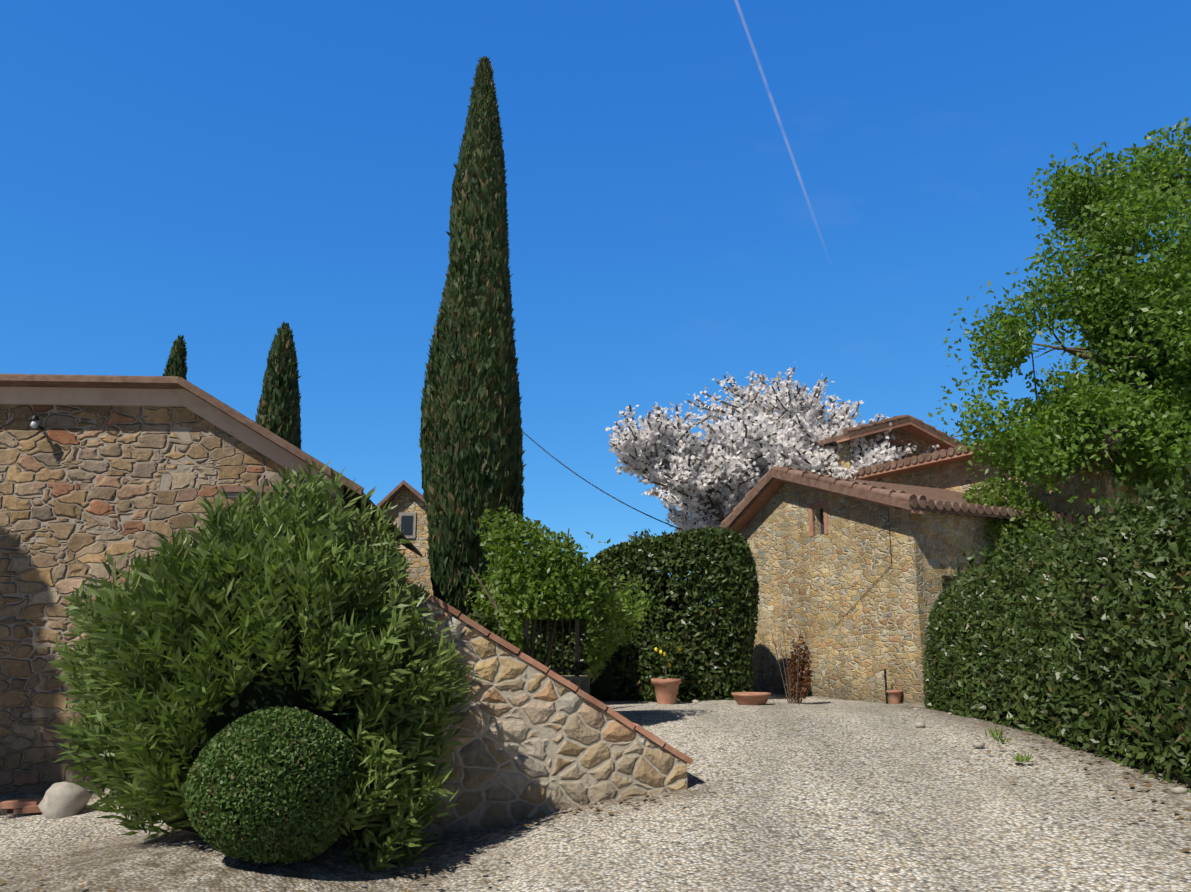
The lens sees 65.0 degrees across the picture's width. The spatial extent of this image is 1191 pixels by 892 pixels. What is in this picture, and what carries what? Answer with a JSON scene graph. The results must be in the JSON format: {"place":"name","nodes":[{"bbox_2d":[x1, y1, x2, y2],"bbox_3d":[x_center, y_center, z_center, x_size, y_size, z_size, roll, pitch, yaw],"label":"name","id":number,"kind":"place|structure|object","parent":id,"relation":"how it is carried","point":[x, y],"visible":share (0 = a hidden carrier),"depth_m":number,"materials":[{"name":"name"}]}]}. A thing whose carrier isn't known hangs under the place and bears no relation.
{"place":"outdoors","nodes":[
{"label":"outdoors","id":0,"kind":"place"},
{"bbox_2d":[0,694,1190,891],"bbox_3d":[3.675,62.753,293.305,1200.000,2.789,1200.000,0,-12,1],"label":"ground","id":1,"kind":"structure","parent":0,"point":[811,794],"depth_m":7.45,"materials":[{"name":"grey gravel"}]},
{"bbox_2d":[0,798,42,813],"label":"bricks","id":2,"kind":"object","parent":1,"relation":"on","point":[20,806],"visible":0.67,"depth_m":9.30,"materials":[{"name":"brick"}]},
{"bbox_2d":[38,782,91,818],"bbox_3d":[-5.320,3.555,9.308,0.509,0.402,0.373,0,-12,1],"label":"boulder","id":3,"kind":"object","parent":1,"relation":"on","point":[62,799],"visible":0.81,"depth_m":9.18,"materials":[{"name":"stone"}]},
{"bbox_2d":[163,334,187,379],"bbox_3d":[-11.221,1.930,24.370,1.276,10.130,1.243,3,-12,-16],"label":"cypress tree","id":4,"kind":"object","parent":1,"relation":"on","point":[176,364],"visible":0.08,"depth_m":25.02,"materials":[{"name":"green plant"}]},
{"bbox_2d":[0,374,421,796],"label":"house","id":5,"kind":"structure","parent":1,"relation":"on","point":[94,469],"depth_m":10.67,"materials":[{"name":"brown stone"}]},
{"bbox_2d":[41,458,486,873],"bbox_3d":[-2.856,1.860,7.942,3.624,3.351,2.381,0,-12,1],"label":"oleander bush","id":6,"kind":"object","parent":1,"relation":"on","point":[186,656],"visible":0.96,"depth_m":7.33,"materials":[{"name":"green plant"}]},
{"bbox_2d":[183,705,362,863],"bbox_3d":[-2.378,2.584,6.923,1.243,1.264,1.191,0,-12,1],"label":"box ball shrub","id":7,"kind":"object","parent":1,"relation":"on","point":[262,784],"visible":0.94,"depth_m":6.55,"materials":[{"name":"green plant"}]},
{"bbox_2d":[255,321,302,448],"bbox_3d":[-8.421,1.736,24.217,1.619,10.446,1.885,0,-12,1],"label":"cypress tree","id":8,"kind":"object","parent":1,"relation":"on","point":[278,411],"visible":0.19,"depth_m":24.47,"materials":[{"name":"green plant"}]},
{"bbox_2d":[373,480,432,596],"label":"house","id":9,"kind":"structure","parent":1,"relation":"on","point":[408,513],"depth_m":32.11,"materials":[{"name":"stone"}]},
{"bbox_2d":[417,55,525,620],"bbox_3d":[-2.285,-1.823,17.854,2.072,12.556,2.118,0,-12,1],"label":"cypress tree","id":10,"kind":"object","parent":1,"relation":"on","point":[471,442],"visible":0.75,"depth_m":16.99,"materials":[{"name":"green plant"}]},
{"bbox_2d":[373,578,692,839],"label":"ramp wall","id":11,"kind":"structure","parent":1,"relation":"on","point":[546,740],"depth_m":8.48,"materials":[{"name":"stone"}]},
{"bbox_2d":[463,506,651,678],"bbox_3d":[-0.730,2.308,12.167,3.009,2.954,2.248,0,-12,1],"label":"green bush","id":12,"kind":"object","parent":1,"relation":"on","point":[555,585],"visible":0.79,"depth_m":11.66,"materials":[{"name":"green plant"}]},
{"bbox_2d":[523,618,612,696],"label":"iron gate","id":13,"kind":"structure","parent":1,"relation":"on","point":[567,659],"depth_m":14.82,"materials":[{"name":"iron"}]},
{"bbox_2d":[0,700,1190,891],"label":"ground litter leaves","id":14,"kind":"object","parent":1,"relation":"on","point":[1179,790],"visible":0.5,"depth_m":8.00,"materials":[{"name":"plant"}]},
{"bbox_2d":[639,629,687,703],"bbox_3d":[1.154,3.693,15.652,0.838,1.236,0.703,0,-12,1],"label":"potted lemon tree","id":15,"kind":"object","parent":1,"relation":"on","point":[666,690],"visible":1,"depth_m":15.51,"materials":[{"name":"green plant"}]},
{"bbox_2d":[591,526,759,702],"bbox_3d":[1.214,4.610,17.310,3.566,6.068,2.815,0,-12,1],"label":"laurel hedge","id":16,"kind":"object","parent":1,"relation":"on","point":[707,665],"visible":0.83,"depth_m":16.45,"materials":[{"name":"green plant"}]},
{"bbox_2d":[731,692,770,704],"bbox_3d":[2.493,4.061,14.940,0.630,0.220,0.630,0,-12,1],"label":"terracotta bowl","id":17,"kind":"object","parent":1,"relation":"on","point":[750,698],"visible":0.83,"depth_m":14.73,"materials":[{"name":"orange ceramic"}]},
{"bbox_2d":[605,367,938,648],"bbox_3d":[4.657,2.186,25.540,8.602,9.115,6.235,0,-12,1],"label":"blossom tree","id":18,"kind":"object","parent":1,"relation":"on","point":[707,481],"visible":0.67,"depth_m":23.75,"materials":[{"name":"white plant"}]},
{"bbox_2d":[772,630,812,703],"bbox_3d":[3.259,3.662,15.463,0.651,1.404,0.450,0,-12,1],"label":"bundle","id":19,"kind":"object","parent":1,"relation":"on","point":[798,659],"visible":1,"depth_m":15.41,"materials":[{"name":"plant"}]},
{"bbox_2d":[886,690,902,703],"bbox_3d":[5.059,4.245,15.806,0.276,0.220,0.276,0,-12,1],"label":"terracotta pot","id":20,"kind":"object","parent":1,"relation":"on","point":[894,696],"visible":0.96,"depth_m":15.72,"materials":[{"name":"orange ceramic"}]},
{"bbox_2d":[719,466,1095,703],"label":"house","id":21,"kind":"structure","parent":1,"relation":"on","point":[851,573],"depth_m":17.15,"materials":[{"name":"stone"}]},
{"bbox_2d":[523,432,682,529],"bbox_3d":[-0.060,1.581,23.356,9.106,8.783,0.179,-10,-15,38],"label":"power cable","id":22,"kind":"object","parent":21,"relation":"attached to","point":[600,489],"visible":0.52,"depth_m":23.21,"materials":[{"name":"black rubber"},{"name":"metal"}]},
{"bbox_2d":[628,451,1190,587],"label":"hedge shoot leaves","id":23,"kind":"object","parent":1,"relation":"on","point":[1184,471],"visible":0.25,"depth_m":11.20,"materials":[{"name":"green plant"}]},
{"bbox_2d":[985,725,1032,762],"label":"weeds","id":24,"kind":"object","parent":1,"relation":"on","point":[1018,758],"visible":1,"depth_m":10.00,"materials":[{"name":"green plant"}]},
{"bbox_2d":[845,347,1175,526],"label":"house wing","id":25,"kind":"structure","parent":1,"relation":"on","point":[943,469],"depth_m":20.33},
{"bbox_2d":[962,476,1060,560],"bbox_3d":[7.615,2.670,17.290,2.374,4.304,2.434,0,-12,1],"label":"shrub","id":26,"kind":"object","parent":1,"relation":"on","point":[991,496],"visible":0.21,"depth_m":16.98,"materials":[{"name":"green plant"}]},
{"bbox_2d":[920,486,1190,792],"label":"laurel hedge","id":27,"kind":"object","parent":1,"relation":"on","point":[1082,636],"visible":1,"depth_m":9.40,"materials":[{"name":"green plant"}]},
{"bbox_2d":[928,116,1190,521],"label":"green tree","id":28,"kind":"object","parent":1,"relation":"on","point":[1130,314],"visible":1,"depth_m":16.96,"materials":[{"name":"green plant"}]},
{"bbox_2d":[0,0,1190,602],"label":"sky","id":29,"kind":"structure","parent":0,"point":[699,192],"materials":[{"name":"blue"}]},
{"bbox_2d":[812,415,962,475],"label":"house","id":30,"kind":"structure","parent":0,"point":[919,433],"depth_m":24.06,"materials":[{"name":"brown tile"}]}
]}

